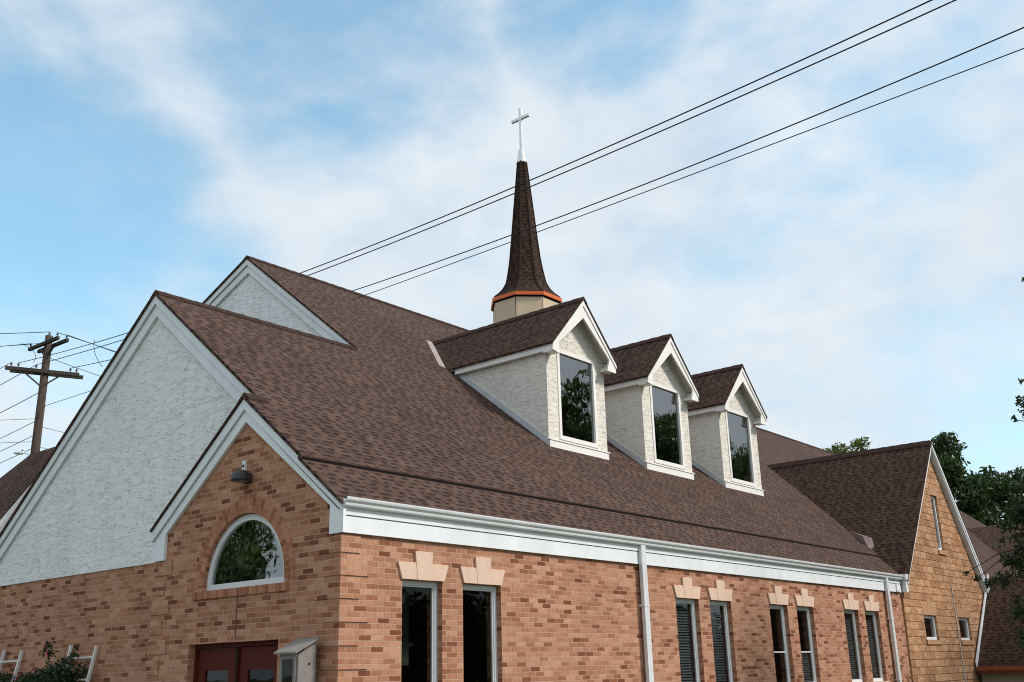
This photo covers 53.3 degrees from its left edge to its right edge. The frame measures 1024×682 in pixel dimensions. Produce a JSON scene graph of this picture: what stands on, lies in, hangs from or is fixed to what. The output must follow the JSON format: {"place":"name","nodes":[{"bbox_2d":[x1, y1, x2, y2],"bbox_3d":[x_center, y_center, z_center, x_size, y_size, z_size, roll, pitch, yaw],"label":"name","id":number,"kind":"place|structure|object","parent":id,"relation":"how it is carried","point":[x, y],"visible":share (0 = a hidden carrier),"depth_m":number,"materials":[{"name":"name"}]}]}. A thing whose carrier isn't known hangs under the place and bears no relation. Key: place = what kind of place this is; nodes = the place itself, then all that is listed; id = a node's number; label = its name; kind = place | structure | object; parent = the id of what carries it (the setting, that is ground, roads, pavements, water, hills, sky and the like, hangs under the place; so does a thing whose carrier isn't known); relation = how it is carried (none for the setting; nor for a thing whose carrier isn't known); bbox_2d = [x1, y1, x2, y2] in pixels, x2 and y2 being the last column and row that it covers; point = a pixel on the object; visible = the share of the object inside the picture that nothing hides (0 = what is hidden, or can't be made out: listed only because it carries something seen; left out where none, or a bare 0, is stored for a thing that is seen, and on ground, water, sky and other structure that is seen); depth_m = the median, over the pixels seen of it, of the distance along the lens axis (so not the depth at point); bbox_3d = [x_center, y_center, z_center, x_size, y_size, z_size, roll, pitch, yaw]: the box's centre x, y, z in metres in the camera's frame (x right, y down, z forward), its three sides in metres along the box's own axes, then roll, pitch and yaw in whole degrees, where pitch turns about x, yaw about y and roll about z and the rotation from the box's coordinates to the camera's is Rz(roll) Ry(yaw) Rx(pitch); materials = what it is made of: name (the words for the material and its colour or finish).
{"place":"outdoors","nodes":[
{"label":"outdoors","id":0,"kind":"place"},
{"bbox_2d":[0,0,1023,520],"label":"sky","id":1,"kind":"structure","parent":0,"point":[863,271],"materials":[{"name":"blue"}]},
{"label":"ground","id":2,"kind":"structure","parent":0,"visible":0},
{"bbox_2d":[0,671,17,681],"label":"rose bush","id":3,"kind":"object","parent":2,"relation":"on","point":[6,679],"visible":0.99,"depth_m":17.10,"materials":[{"name":"green plant"}]},
{"bbox_2d":[0,650,23,681],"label":"trellis","id":4,"kind":"object","parent":2,"relation":"on","point":[18,661],"visible":0.95,"depth_m":17.33,"materials":[{"name":"white wood"}]},
{"bbox_2d":[0,447,54,531],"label":"wing","id":5,"kind":"structure","parent":2,"relation":"on","point":[17,480],"depth_m":24.18,"materials":[{"name":"brown"}]},
{"bbox_2d":[5,331,82,453],"bbox_3d":[-16.193,6.157,34.014,2.124,13.640,1.559,-2,-18,1],"label":"utility pole","id":6,"kind":"object","parent":2,"relation":"on","point":[44,372],"visible":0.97,"depth_m":35.41,"materials":[{"name":"brown wood"}]},
{"bbox_2d":[0,393,37,412],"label":"power line","id":7,"kind":"object","parent":6,"relation":"attached to","point":[19,402],"visible":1,"depth_m":36.23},
{"bbox_2d":[14,450,28,454],"bbox_3d":[-16.564,3.834,34.662,0.668,0.285,0.118,3,-18,-13],"label":"street lamp","id":8,"kind":"object","parent":6,"relation":"attached to","point":[19,452],"visible":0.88,"depth_m":34.61,"materials":[{"name":"grey metal"}]},
{"bbox_2d":[0,332,42,333],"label":"power line","id":9,"kind":"object","parent":6,"relation":"attached to","point":[26,332],"visible":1,"depth_m":36.01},
{"bbox_2d":[60,333,115,351],"bbox_3d":[-8.646,2.611,43.261,0.022,1.027,22.001,-16,-23,37],"label":"power line","id":10,"kind":"object","parent":6,"relation":"attached to","point":[88,342],"visible":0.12,"depth_m":36.13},
{"bbox_2d":[19,0,932,362],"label":"power line","id":11,"kind":"object","parent":6,"relation":"attached to","point":[593,152],"visible":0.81,"depth_m":18.59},
{"bbox_2d":[36,0,955,364],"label":"power line","id":12,"kind":"object","parent":6,"relation":"attached to","point":[614,150],"visible":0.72,"depth_m":18.87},
{"bbox_2d":[45,48,1023,405],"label":"power line","id":13,"kind":"object","parent":6,"relation":"attached to","point":[687,176],"visible":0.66,"depth_m":18.63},
{"bbox_2d":[72,27,1023,367],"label":"power line","id":14,"kind":"object","parent":6,"relation":"attached to","point":[696,163],"visible":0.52,"depth_m":19.50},
{"bbox_2d":[17,638,88,681],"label":"rose bush","id":15,"kind":"object","parent":2,"relation":"on","point":[51,673],"visible":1,"depth_m":15.81,"materials":[{"name":"green plant"}]},
{"bbox_2d":[62,645,98,681],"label":"trellis","id":16,"kind":"object","parent":2,"relation":"on","point":[93,657],"visible":0.73,"depth_m":15.79,"materials":[{"name":"white wood"}]},
{"bbox_2d":[274,637,319,681],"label":"display box","id":17,"kind":"object","parent":2,"relation":"on","point":[300,666],"visible":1,"depth_m":11.93,"materials":[{"name":"grey wood"}]},
{"bbox_2d":[0,108,1018,681],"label":"church","id":18,"kind":"structure","parent":2,"relation":"on","point":[536,480],"depth_m":16.92,"materials":[{"name":"brick"}]},
{"bbox_2d":[197,648,235,681],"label":"door","id":19,"kind":"structure","parent":18,"relation":"in","point":[222,658],"depth_m":13.62,"materials":[{"name":"red paint"}]},
{"bbox_2d":[230,470,251,483],"bbox_3d":[-3.646,1.823,13.755,0.285,0.170,0.287,-16,-23,38],"label":"wall lamp","id":20,"kind":"object","parent":18,"relation":"attached to","point":[242,476],"visible":1,"depth_m":13.66,"materials":[{"name":"grey metal"}]},
{"bbox_2d":[242,460,246,469],"bbox_3d":[-3.660,1.708,13.933,0.070,0.150,0.044,-16,-23,38],"label":"junction box","id":21,"kind":"object","parent":18,"relation":"attached to","point":[244,464],"visible":0.79,"depth_m":13.92,"materials":[{"name":"grey metal"}]},
{"bbox_2d":[206,514,284,590],"bbox_3d":[-3.503,2.792,13.616,1.762,0.957,0.070,-16,-23,38],"label":"arched window","id":22,"kind":"structure","parent":18,"relation":"in","point":[249,553],"depth_m":13.64,"materials":[{"name":"paint"}]},
{"bbox_2d":[239,645,277,681],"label":"door","id":23,"kind":"structure","parent":18,"relation":"in","point":[258,657],"depth_m":13.08,"materials":[{"name":"red paint"}]},
{"bbox_2d":[401,586,408,664],"bbox_3d":[-1.827,3.740,13.971,0.406,1.350,0.770,-16,-23,38],"label":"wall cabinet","id":24,"kind":"object","parent":18,"relation":"attached to","point":[405,630],"depth_m":14.03,"materials":[{"name":"grey metal"}]},
{"bbox_2d":[402,580,436,681],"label":"window","id":25,"kind":"structure","parent":18,"relation":"in","point":[433,585],"depth_m":13.31,"materials":[{"name":"paint"}]},
{"bbox_2d":[463,584,497,681],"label":"window","id":26,"kind":"structure","parent":18,"relation":"in","point":[492,589],"depth_m":14.17,"materials":[{"name":"paint"}]},
{"bbox_2d":[675,599,699,681],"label":"window","id":27,"kind":"structure","parent":18,"relation":"in","point":[687,676],"depth_m":18.07,"materials":[{"name":"paint"}]},
{"bbox_2d":[710,601,732,681],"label":"window","id":28,"kind":"structure","parent":18,"relation":"in","point":[720,663],"depth_m":18.91,"materials":[{"name":"paint"}]},
{"bbox_2d":[769,605,790,681],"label":"window","id":29,"kind":"structure","parent":18,"relation":"in","point":[781,608],"depth_m":20.71,"materials":[{"name":"paint"}]},
{"bbox_2d":[796,607,816,681],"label":"window","id":30,"kind":"structure","parent":18,"relation":"in","point":[806,671],"depth_m":21.51,"materials":[{"name":"paint"}]},
{"bbox_2d":[844,610,862,681],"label":"window","id":31,"kind":"structure","parent":18,"relation":"in","point":[851,650],"depth_m":23.34,"materials":[{"name":"paint"}]},
{"bbox_2d":[865,611,883,681],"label":"window","id":32,"kind":"structure","parent":18,"relation":"in","point":[867,614],"depth_m":24.24,"materials":[{"name":"paint"}]},
{"bbox_2d":[823,436,870,453],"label":"tree","id":33,"kind":"object","parent":2,"relation":"on","point":[859,443],"visible":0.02,"depth_m":62.21,"materials":[{"name":"green plant"}]},
{"bbox_2d":[767,440,989,681],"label":"stone wing","id":34,"kind":"structure","parent":2,"relation":"on","point":[897,504],"depth_m":28.86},
{"bbox_2d":[924,615,936,639],"bbox_3d":[10.980,7.575,26.972,0.100,0.612,0.962,-16,-23,38],"label":"window","id":35,"kind":"structure","parent":34,"relation":"in","point":[932,622],"depth_m":27.25,"materials":[{"name":"white wood"}]},
{"bbox_2d":[931,496,941,549],"bbox_3d":[12.035,5.199,29.135,0.100,1.542,0.482,-16,-23,38],"label":"window","id":36,"kind":"structure","parent":34,"relation":"in","point":[932,498],"depth_m":29.26,"materials":[{"name":"white wood"}]},
{"bbox_2d":[958,618,969,639],"bbox_3d":[12.770,8.185,29.000,0.100,0.612,0.957,-16,-23,38],"label":"window","id":37,"kind":"structure","parent":34,"relation":"in","point":[967,637],"depth_m":29.27,"materials":[{"name":"white wood"}]},
{"bbox_2d":[931,431,1004,523],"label":"tree","id":38,"kind":"object","parent":2,"relation":"on","point":[974,489],"visible":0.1,"depth_m":56.84,"materials":[{"name":"green plant"}]},
{"bbox_2d":[958,465,1023,525],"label":"tree","id":39,"kind":"object","parent":2,"relation":"on","point":[1000,496],"visible":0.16,"depth_m":57.29,"materials":[{"name":"green plant"}]},
{"bbox_2d":[962,277,1023,651],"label":"maple tree","id":40,"kind":"object","parent":2,"relation":"on","point":[1017,512],"visible":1,"depth_m":19.97,"materials":[{"name":"green plant"}]},
{"bbox_2d":[967,524,1023,574],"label":"roof","id":41,"kind":"structure","parent":2,"relation":"on","point":[989,536],"depth_m":42.77,"materials":[{"name":"brown"}]},
{"bbox_2d":[975,574,1023,681],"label":"annex","id":42,"kind":"object","parent":2,"relation":"on","point":[999,656],"visible":0.9,"depth_m":29.21,"materials":[{"name":"brown"}]}
]}

